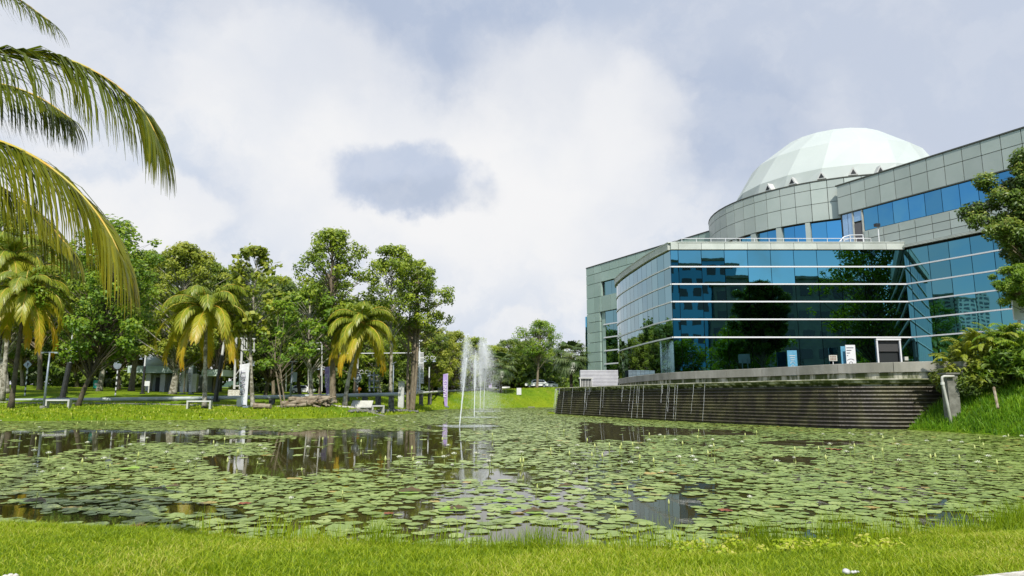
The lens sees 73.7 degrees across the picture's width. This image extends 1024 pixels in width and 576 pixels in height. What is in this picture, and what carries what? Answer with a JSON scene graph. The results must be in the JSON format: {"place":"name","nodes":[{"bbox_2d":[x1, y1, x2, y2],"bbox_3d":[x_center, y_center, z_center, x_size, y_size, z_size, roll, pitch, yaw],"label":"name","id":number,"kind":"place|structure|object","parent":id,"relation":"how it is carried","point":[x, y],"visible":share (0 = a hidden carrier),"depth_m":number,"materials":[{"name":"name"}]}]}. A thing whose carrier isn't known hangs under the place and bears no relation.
{"place":"outdoors","nodes":[
{"label":"outdoors","id":0,"kind":"place"},
{"bbox_2d":[0,407,1023,553],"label":"water","id":1,"kind":"structure","parent":0,"point":[283,462],"depth_m":15.21,"materials":[{"name":"green liquid"}]},
{"bbox_2d":[325,524,351,530],"bbox_3d":[-2.142,2.964,8.469,0.344,0.028,0.346,0,-9,0],"label":"lily pad","id":2,"kind":"object","parent":1,"relation":"on","point":[331,527],"visible":0.68,"depth_m":8.50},
{"bbox_2d":[0,407,1023,531],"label":"lily pads","id":3,"kind":"object","parent":1,"relation":"on","point":[147,512],"visible":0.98,"depth_m":14.45,"materials":[{"name":"plant"}]},
{"bbox_2d":[20,497,45,502],"bbox_3d":[-7.327,3.241,10.422,0.337,0.065,0.330,-7,-11,37],"label":"curled lily pad","id":4,"kind":"object","parent":3,"relation":"on","point":[39,499],"visible":0.97,"depth_m":10.48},
{"bbox_2d":[398,486,422,492],"bbox_3d":[-1.735,3.415,11.533,0.404,0.078,0.396,-7,-11,37],"label":"curled lily pad","id":5,"kind":"object","parent":3,"relation":"on","point":[411,489],"visible":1,"depth_m":11.61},
{"bbox_2d":[0,515,1023,575],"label":"lawn grass","id":6,"kind":"structure","parent":0,"point":[172,537],"depth_m":6.13,"materials":[{"name":"plant"}]},
{"bbox_2d":[0,384,1023,575],"bbox_3d":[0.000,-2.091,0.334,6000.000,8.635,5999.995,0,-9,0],"label":"ground","id":7,"kind":"structure","parent":0,"point":[108,392],"depth_m":53.48,"materials":[{"name":"plant"}]},
{"bbox_2d":[0,231,59,400],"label":"coconut palm","id":8,"kind":"object","parent":7,"relation":"on","point":[13,260],"visible":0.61,"depth_m":64.05,"materials":[{"name":"green plant"}]},
{"bbox_2d":[0,265,73,408],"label":"coconut palm","id":9,"kind":"object","parent":7,"relation":"on","point":[18,301],"visible":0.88,"depth_m":56.98,"materials":[{"name":"green plant"}]},
{"bbox_2d":[0,210,77,393],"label":"tree","id":10,"kind":"object","parent":7,"relation":"on","point":[13,343],"visible":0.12,"depth_m":74.00,"materials":[{"name":"green plant"}]},
{"bbox_2d":[8,255,75,385],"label":"tree","id":11,"kind":"object","parent":7,"relation":"on","point":[24,358],"visible":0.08,"depth_m":106.72,"materials":[{"name":"green plant"}]},
{"bbox_2d":[40,352,57,407],"bbox_3d":[-38.482,7.603,56.510,1.389,4.621,0.400,0,-9,0],"label":"lamp post","id":12,"kind":"object","parent":7,"relation":"on","point":[45,390],"visible":0.99,"depth_m":56.46,"materials":[{"name":"grey metal"}]},
{"bbox_2d":[17,372,86,386],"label":"hedge","id":13,"kind":"object","parent":7,"relation":"on","point":[56,380],"visible":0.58,"depth_m":110.61,"materials":[{"name":"green plant"}]},
{"bbox_2d":[45,399,71,407],"bbox_3d":[-37.655,9.620,56.692,1.778,0.730,0.620,2,-9,-14],"label":"bench","id":14,"kind":"object","parent":7,"relation":"on","point":[69,402],"visible":0.86,"depth_m":56.56,"materials":[{"name":"white paint"}]},
{"bbox_2d":[23,236,94,389],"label":"tree","id":15,"kind":"object","parent":7,"relation":"on","point":[74,298],"visible":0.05,"depth_m":87.38,"materials":[{"name":"green plant"}]},
{"bbox_2d":[26,258,98,386],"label":"tree","id":16,"kind":"object","parent":7,"relation":"on","point":[75,370],"visible":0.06,"depth_m":108.82,"materials":[{"name":"green plant"}]},
{"bbox_2d":[56,348,76,397],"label":"tree","id":17,"kind":"object","parent":7,"relation":"on","point":[63,392],"visible":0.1,"depth_m":67.24,"materials":[{"name":"plant"}]},
{"bbox_2d":[0,0,176,319],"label":"coconut palm","id":18,"kind":"object","parent":7,"relation":"on","point":[110,247],"visible":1,"depth_m":6.61,"materials":[{"name":"green plant"}]},
{"bbox_2d":[23,214,168,405],"bbox_3d":[-35.999,2.034,60.999,10.400,17.060,11.713,0,-9,0],"label":"tree","id":19,"kind":"object","parent":7,"relation":"on","point":[101,350],"visible":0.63,"depth_m":59.15,"materials":[{"name":"green plant"}]},
{"bbox_2d":[72,377,123,387],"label":"hedge","id":20,"kind":"object","parent":7,"relation":"on","point":[109,382],"visible":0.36,"depth_m":118.28,"materials":[{"name":"green plant"}]},
{"bbox_2d":[58,265,152,390],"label":"tree","id":21,"kind":"object","parent":7,"relation":"on","point":[100,383],"visible":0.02,"depth_m":83.01,"materials":[{"name":"green plant"}]},
{"bbox_2d":[66,253,171,389],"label":"tree","id":22,"kind":"object","parent":7,"relation":"on","point":[119,370],"visible":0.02,"depth_m":103.10,"materials":[{"name":"green plant"}]},
{"bbox_2d":[114,248,176,390],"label":"tree","id":23,"kind":"object","parent":7,"relation":"on","point":[131,386],"visible":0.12,"depth_m":89.55,"materials":[{"name":"green plant"}]},
{"bbox_2d":[139,354,151,393],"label":"ornamental lamp","id":24,"kind":"object","parent":7,"relation":"on","point":[143,379],"visible":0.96,"depth_m":75.39,"materials":[{"name":"white metal"}]},
{"bbox_2d":[131,265,179,374],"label":"tree","id":25,"kind":"object","parent":7,"relation":"on","point":[140,363],"depth_m":116.59,"materials":[{"name":"green plant"}]},
{"bbox_2d":[127,241,232,394],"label":"tree","id":26,"kind":"object","parent":7,"relation":"on","point":[186,254],"visible":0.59,"depth_m":77.60,"materials":[{"name":"green plant"}]},
{"bbox_2d":[127,354,233,391],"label":"pavilion","id":27,"kind":"structure","parent":7,"relation":"on","point":[162,381],"depth_m":97.48,"materials":[{"name":"white paint"}]},
{"bbox_2d":[178,366,185,393],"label":"feather flag","id":28,"kind":"object","parent":7,"relation":"on","point":[181,379],"visible":0.86,"depth_m":79.28,"materials":[{"name":"white fabric"}]},
{"bbox_2d":[154,282,220,392],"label":"tree","id":29,"kind":"object","parent":7,"relation":"on","point":[177,289],"visible":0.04,"depth_m":95.31,"materials":[{"name":"green plant"}]},
{"bbox_2d":[188,365,193,393],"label":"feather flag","id":30,"kind":"object","parent":7,"relation":"on","point":[190,374],"visible":0.98,"depth_m":85.26,"materials":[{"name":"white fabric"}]},
{"bbox_2d":[0,402,384,415],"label":"kerb","id":31,"kind":"structure","parent":7,"relation":"on","point":[153,404],"depth_m":61.46,"materials":[{"name":"concrete"}]},
{"bbox_2d":[153,260,232,372],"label":"tree","id":32,"kind":"object","parent":7,"relation":"on","point":[216,267],"visible":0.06,"depth_m":111.90,"materials":[{"name":"green plant"}]},
{"bbox_2d":[186,400,212,408],"bbox_3d":[-26.623,9.950,58.158,1.935,0.730,0.620,2,-9,-11],"label":"bench","id":33,"kind":"object","parent":7,"relation":"on","point":[189,401],"visible":0.86,"depth_m":57.95,"materials":[{"name":"white paint"}]},
{"bbox_2d":[153,284,249,407],"bbox_3d":[-26.950,5.073,59.996,7.450,10.961,8.093,0,-9,0],"label":"coconut palm","id":34,"kind":"object","parent":7,"relation":"on","point":[197,317],"visible":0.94,"depth_m":59.03,"materials":[{"name":"green plant"}]},
{"bbox_2d":[6,392,397,409],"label":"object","id":35,"kind":"object","parent":7,"relation":"on","point":[364,396],"visible":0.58,"depth_m":66.43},
{"bbox_2d":[213,340,224,401],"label":"ornamental lamp","id":36,"kind":"object","parent":7,"relation":"on","point":[217,385],"visible":0.84,"depth_m":66.32,"materials":[{"name":"black metal"}]},
{"bbox_2d":[198,273,249,392],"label":"tree","id":37,"kind":"object","parent":7,"relation":"on","point":[220,343],"visible":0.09,"depth_m":99.60,"materials":[{"name":"green plant"}]},
{"bbox_2d":[211,266,265,389],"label":"tree","id":38,"kind":"object","parent":7,"relation":"on","point":[249,271],"visible":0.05,"depth_m":106.88,"materials":[{"name":"green plant"}]},
{"bbox_2d":[228,338,255,395],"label":"tubular frame","id":39,"kind":"object","parent":7,"relation":"on","point":[233,392],"visible":0.65,"depth_m":75.47,"materials":[{"name":"metal"}]},
{"bbox_2d":[239,363,249,407],"bbox_3d":[-23.767,8.622,60.701,1.054,3.958,0.500,0,-9,0],"label":"feather flag","id":40,"kind":"object","parent":7,"relation":"on","point":[243,377],"visible":1,"depth_m":60.70,"materials":[{"name":"white fabric"}]},
{"bbox_2d":[216,243,290,406],"bbox_3d":[-23.947,3.452,62.960,6.034,15.062,7.085,5,-11,-30],"label":"tree","id":41,"kind":"object","parent":7,"relation":"on","point":[238,276],"visible":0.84,"depth_m":61.87,"materials":[{"name":"green plant"}]},
{"bbox_2d":[228,382,285,393],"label":"hedge","id":42,"kind":"object","parent":7,"relation":"on","point":[260,387],"visible":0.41,"depth_m":115.90,"materials":[{"name":"green plant"}]},
{"bbox_2d":[239,274,295,394],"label":"tree","id":43,"kind":"object","parent":7,"relation":"on","point":[274,277],"visible":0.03,"depth_m":105.03,"materials":[{"name":"green plant"}]},
{"bbox_2d":[218,280,327,394],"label":"tree","id":44,"kind":"object","parent":7,"relation":"on","point":[268,374],"visible":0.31,"depth_m":82.82,"materials":[{"name":"green plant"}]},
{"bbox_2d":[0,387,563,420],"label":"bank grass","id":45,"kind":"structure","parent":7,"relation":"on","point":[55,414],"depth_m":56.14,"materials":[{"name":"plant"}]},
{"bbox_2d":[255,299,320,407],"bbox_3d":[-20.110,5.894,61.276,6.464,9.795,5.310,0,-9,0],"label":"tree","id":46,"kind":"object","parent":7,"relation":"on","point":[277,334],"visible":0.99,"depth_m":60.96,"materials":[{"name":"green plant"}]},
{"bbox_2d":[245,305,335,394],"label":"tree","id":47,"kind":"object","parent":7,"relation":"on","point":[314,374],"visible":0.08,"depth_m":87.11,"materials":[{"name":"green plant"}]},
{"bbox_2d":[290,361,296,396],"bbox_3d":[-20.757,8.942,64.397,0.981,4.116,0.400,0,-9,0],"label":"lamp post","id":48,"kind":"object","parent":7,"relation":"on","point":[294,375],"visible":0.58,"depth_m":64.37,"materials":[{"name":"grey metal"}]},
{"bbox_2d":[258,290,329,394],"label":"tree","id":49,"kind":"object","parent":7,"relation":"on","point":[298,381],"visible":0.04,"depth_m":88.97,"materials":[{"name":"green plant"}]},
{"bbox_2d":[7,327,585,393],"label":"woodland","id":50,"kind":"object","parent":7,"relation":"on","point":[528,373],"visible":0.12,"depth_m":133.90,"materials":[{"name":"green plant"}]},
{"bbox_2d":[289,385,315,393],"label":"parked car","id":51,"kind":"object","parent":7,"relation":"on","point":[304,388],"visible":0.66,"depth_m":119.85,"materials":[{"name":"white paint"}]},
{"bbox_2d":[275,284,341,395],"bbox_3d":[-19.162,5.204,63.784,7.064,11.312,7.179,-2,-9,15],"label":"tree","id":52,"kind":"object","parent":7,"relation":"on","point":[309,343],"visible":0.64,"depth_m":63.43,"materials":[{"name":"green plant"}]},
{"bbox_2d":[301,280,346,393],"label":"tree","id":53,"kind":"object","parent":7,"relation":"on","point":[324,353],"visible":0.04,"depth_m":103.13,"materials":[{"name":"green plant"}]},
{"bbox_2d":[325,366,329,393],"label":"feather flag","id":54,"kind":"object","parent":7,"relation":"on","point":[327,378],"visible":0.95,"depth_m":73.32,"materials":[{"name":"purple fabric"}]},
{"bbox_2d":[292,226,371,399],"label":"tree","id":55,"kind":"object","parent":7,"relation":"on","point":[335,239],"visible":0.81,"depth_m":66.03,"materials":[{"name":"green plant"}]},
{"bbox_2d":[322,300,389,392],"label":"tree","id":56,"kind":"object","parent":7,"relation":"on","point":[347,365],"visible":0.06,"depth_m":96.90,"materials":[{"name":"green plant"}]},
{"bbox_2d":[351,401,372,408],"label":"tilted slab","id":57,"kind":"structure","parent":7,"relation":"on","point":[362,404],"depth_m":62.61,"materials":[{"name":"beige paint"}]},
{"bbox_2d":[327,301,397,405],"bbox_3d":[-13.851,6.183,62.841,6.428,9.521,7.042,0,-9,0],"label":"coconut palm","id":58,"kind":"object","parent":7,"relation":"on","point":[350,340],"visible":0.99,"depth_m":62.16,"materials":[{"name":"green plant"}]},
{"bbox_2d":[346,319,411,392],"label":"tree","id":59,"kind":"object","parent":7,"relation":"on","point":[399,349],"visible":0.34,"depth_m":90.97,"materials":[{"name":"green plant"}]},
{"bbox_2d":[372,382,405,392],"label":"hedge","id":60,"kind":"object","parent":7,"relation":"on","point":[384,388],"visible":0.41,"depth_m":109.86,"materials":[{"name":"green plant"}]},
{"bbox_2d":[362,340,423,392],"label":"overhead gantry","id":61,"kind":"structure","parent":7,"relation":"on","point":[421,370],"depth_m":87.41,"materials":[{"name":"grey"}]},
{"bbox_2d":[360,243,432,392],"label":"tree","id":62,"kind":"object","parent":7,"relation":"on","point":[388,266],"visible":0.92,"depth_m":71.27,"materials":[{"name":"green plant"}]},
{"bbox_2d":[398,381,404,407],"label":"utility cabinet","id":63,"kind":"object","parent":7,"relation":"on","point":[401,389],"visible":0.93,"depth_m":74.86,"materials":[{"name":"metal"}]},
{"bbox_2d":[369,259,454,409],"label":"tree","id":64,"kind":"object","parent":7,"relation":"on","point":[414,322],"visible":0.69,"depth_m":75.32,"materials":[{"name":"green plant"}]},
{"bbox_2d":[375,320,448,391],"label":"tree","id":65,"kind":"object","parent":7,"relation":"on","point":[428,350],"visible":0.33,"depth_m":103.19,"materials":[{"name":"green plant"}]},
{"bbox_2d":[424,356,435,404],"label":"ornamental lamp","id":66,"kind":"object","parent":7,"relation":"on","point":[429,378],"visible":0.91,"depth_m":97.05,"materials":[{"name":"white metal"}]},
{"bbox_2d":[402,327,465,393],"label":"tree","id":67,"kind":"object","parent":7,"relation":"on","point":[439,372],"visible":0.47,"depth_m":106.87,"materials":[{"name":"green plant"}]},
{"bbox_2d":[443,373,448,406],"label":"feather flag","id":68,"kind":"object","parent":7,"relation":"on","point":[445,386],"visible":1,"depth_m":98.90,"materials":[{"name":"purple fabric"}]},
{"bbox_2d":[405,387,496,405],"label":"surface pipe","id":69,"kind":"object","parent":7,"relation":"on","point":[421,396],"visible":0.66,"depth_m":101.59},
{"bbox_2d":[434,329,482,389],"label":"tree","id":70,"kind":"object","parent":7,"relation":"on","point":[453,382],"visible":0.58,"depth_m":114.84,"materials":[{"name":"green plant"}]},
{"bbox_2d":[452,336,509,390],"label":"tree","id":71,"kind":"object","parent":7,"relation":"on","point":[477,381],"visible":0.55,"depth_m":118.35,"materials":[{"name":"green plant"}]},
{"bbox_2d":[479,345,516,384],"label":"tree","id":72,"kind":"object","parent":7,"relation":"on","point":[502,348],"visible":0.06,"depth_m":133.66,"materials":[{"name":"green plant"}]},
{"bbox_2d":[484,352,516,392],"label":"tree","id":73,"kind":"object","parent":7,"relation":"on","point":[500,373],"visible":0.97,"depth_m":116.14,"materials":[{"name":"green plant"}]},
{"bbox_2d":[496,339,527,388],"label":"tree","id":74,"kind":"object","parent":7,"relation":"on","point":[511,344],"visible":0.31,"depth_m":137.24,"materials":[{"name":"green plant"}]},
{"bbox_2d":[524,380,547,387],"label":"parked car","id":75,"kind":"object","parent":7,"relation":"on","point":[543,383],"visible":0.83,"depth_m":128.95,"materials":[{"name":"white paint"}]},
{"bbox_2d":[511,318,562,387],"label":"tree","id":76,"kind":"object","parent":7,"relation":"on","point":[535,348],"visible":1,"depth_m":127.04,"materials":[{"name":"green plant"}]},
{"bbox_2d":[550,340,592,386],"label":"tree","id":77,"kind":"object","parent":7,"relation":"on","point":[570,366],"visible":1,"depth_m":86.67,"materials":[{"name":"green plant"}]},
{"bbox_2d":[169,493,1023,553],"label":"shore grass","id":78,"kind":"structure","parent":7,"relation":"on","point":[1002,516],"depth_m":7.45,"materials":[{"name":"plant"}]},
{"bbox_2d":[554,378,942,428],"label":"cascade wall","id":79,"kind":"structure","parent":7,"relation":"on","point":[865,403],"depth_m":39.81,"materials":[{"name":"concrete"}]},
{"bbox_2d":[662,531,905,555],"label":"water weeds","id":80,"kind":"object","parent":7,"relation":"on","point":[788,543],"visible":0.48,"depth_m":6.94,"materials":[{"name":"green plant"}]},
{"bbox_2d":[937,361,974,418],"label":"wall end pier","id":81,"kind":"structure","parent":7,"relation":"on","point":[952,392],"depth_m":32.88,"materials":[{"name":"concrete"}]},
{"bbox_2d":[940,375,954,422],"bbox_3d":[20.921,5.457,32.611,0.667,2.584,0.246,0,-9,0],"label":"drain pipe","id":82,"kind":"object","parent":81,"relation":"attached to","point":[942,382],"visible":0.92,"depth_m":32.66,"materials":[{"name":"beige paint"}]},
{"bbox_2d":[928,331,998,391],"bbox_3d":[22.674,3.861,34.211,3.591,3.111,3.218,0,-9,0],"label":"shrub","id":83,"kind":"object","parent":7,"relation":"on","point":[957,351],"visible":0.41,"depth_m":34.06,"materials":[{"name":"green plant"}]},
{"bbox_2d":[909,377,1023,435],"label":"tall grass","id":84,"kind":"structure","parent":7,"relation":"on","point":[1010,387],"depth_m":31.50,"materials":[{"name":"plant"}]},
{"bbox_2d":[935,363,1000,397],"bbox_3d":[22.557,4.590,33.502,3.035,1.976,2.910,7,-11,-36],"label":"shrub","id":85,"kind":"object","parent":7,"relation":"on","point":[961,383],"visible":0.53,"depth_m":32.62,"materials":[{"name":"green plant"}]},
{"bbox_2d":[939,322,1023,387],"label":"shrub","id":86,"kind":"object","parent":7,"relation":"on","point":[976,360],"visible":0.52,"depth_m":32.84,"materials":[{"name":"green plant"}]},
{"bbox_2d":[954,146,1023,307],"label":"tree","id":87,"kind":"object","parent":7,"relation":"on","point":[1006,228],"visible":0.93,"depth_m":36.24,"materials":[{"name":"green plant"}]},
{"bbox_2d":[959,355,1022,391],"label":"shrub","id":88,"kind":"object","parent":7,"relation":"on","point":[996,379],"visible":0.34,"depth_m":31.99,"materials":[{"name":"green plant"}]},
{"bbox_2d":[962,322,1023,381],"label":"shrub","id":89,"kind":"object","parent":7,"relation":"on","point":[988,358],"visible":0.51,"depth_m":32.52,"materials":[{"name":"green plant"}]},
{"bbox_2d":[987,263,1023,310],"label":"tree","id":90,"kind":"object","parent":7,"relation":"on","point":[1012,286],"visible":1,"depth_m":33.79,"materials":[{"name":"green plant"}]},
{"bbox_2d":[987,326,1023,378],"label":"shrub","id":91,"kind":"object","parent":7,"relation":"on","point":[1012,359],"visible":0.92,"depth_m":31.56,"materials":[{"name":"green plant"}]},
{"bbox_2d":[1011,301,1023,330],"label":"board sign","id":92,"kind":"object","parent":7,"relation":"on","point":[1018,315],"visible":0.57,"depth_m":34.81,"materials":[{"name":"grey"}]},
{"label":"terrace","id":93,"kind":"structure","parent":7,"relation":"on","visible":0},
{"bbox_2d":[578,377,592,386],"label":"grille unit","id":94,"kind":"object","parent":93,"relation":"on","point":[585,381],"visible":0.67,"depth_m":68.73,"materials":[{"name":"white paint"}]},
{"bbox_2d":[579,370,617,386],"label":"plant enclosure","id":95,"kind":"object","parent":93,"relation":"on","point":[605,377],"visible":0.66,"depth_m":70.42,"materials":[{"name":"grey metal"}]},
{"bbox_2d":[618,361,950,384],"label":"terrace parapet","id":96,"kind":"structure","parent":93,"relation":"on","point":[906,370],"depth_m":41.15,"materials":[{"name":"concrete"}]},
{"bbox_2d":[787,350,797,375],"bbox_3d":[22.444,6.364,54.567,0.770,2.752,0.080,0,-9,0],"label":"poster board","id":97,"kind":"object","parent":93,"relation":"on","point":[791,357],"visible":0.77,"depth_m":54.67,"materials":[{"name":"blue paint"}]},
{"bbox_2d":[585,126,1023,384],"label":"planetarium building","id":98,"kind":"structure","parent":93,"relation":"on","point":[768,269],"depth_m":56.83,"materials":[{"name":"grey"}]},
{"bbox_2d":[605,280,616,294],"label":"side window","id":99,"kind":"structure","parent":98,"relation":"in","point":[610,288],"depth_m":98.31,"materials":[{"name":"blue glass"}]},
{"bbox_2d":[605,310,618,384],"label":"tall window","id":100,"kind":"structure","parent":98,"relation":"in","point":[611,316],"depth_m":97.00,"materials":[{"name":"blue glass"}]},
{"bbox_2d":[758,230,776,241],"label":"drum window","id":101,"kind":"structure","parent":98,"relation":"in","point":[771,234],"depth_m":68.38,"materials":[{"name":"blue glass"}]},
{"bbox_2d":[783,225,805,241],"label":"drum window","id":102,"kind":"structure","parent":98,"relation":"in","point":[799,232],"depth_m":66.21,"materials":[{"name":"blue glass"}]},
{"bbox_2d":[811,220,842,241],"bbox_3d":[29.733,-4.497,64.336,2.651,3.570,0.118,-6,-11,32],"label":"drum window","id":103,"kind":"structure","parent":98,"relation":"in","point":[819,230],"depth_m":64.41,"materials":[{"name":"blue glass"}]},
{"bbox_2d":[842,212,853,241],"bbox_3d":[30.588,-4.950,61.994,0.030,3.710,1.055,5,-10,-27],"label":"stair window","id":104,"kind":"structure","parent":98,"relation":"in","point":[847,221],"depth_m":62.12,"materials":[{"name":"blue glass"}]},
{"bbox_2d":[854,222,862,241],"bbox_3d":[31.040,-4.551,61.008,0.050,2.610,0.738,5,-10,-27],"label":"roof door","id":105,"kind":"structure","parent":98,"relation":"in","point":[858,226],"depth_m":61.07,"materials":[{"name":"grey"}]},
{"bbox_2d":[863,170,1014,230],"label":"upper window","id":106,"kind":"structure","parent":98,"relation":"in","point":[950,197],"depth_m":55.78,"materials":[{"name":"blue glass"}]},
{"bbox_2d":[840,346,845,373],"bbox_3d":[26.577,6.208,54.657,0.360,3.090,0.050,0,-9,0],"label":"poster board","id":107,"kind":"object","parent":93,"relation":"on","point":[843,355],"visible":0.36,"depth_m":54.76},
{"bbox_2d":[845,345,855,363],"bbox_3d":[26.954,6.100,54.205,0.766,3.158,0.078,0,-9,0],"label":"banner stand","id":108,"kind":"object","parent":93,"relation":"on","point":[850,354],"visible":0.61,"depth_m":54.32,"materials":[{"name":"white"}]},
{"bbox_2d":[0,0,1023,383],"label":"sky","id":109,"kind":"structure","parent":0,"point":[515,149],"materials":[{"name":"white"}]},
{"bbox_2d":[979,571,1023,575],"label":"pavement","id":110,"kind":"structure","parent":0,"point":[1018,573],"depth_m":4.62,"materials":[{"name":"concrete"}]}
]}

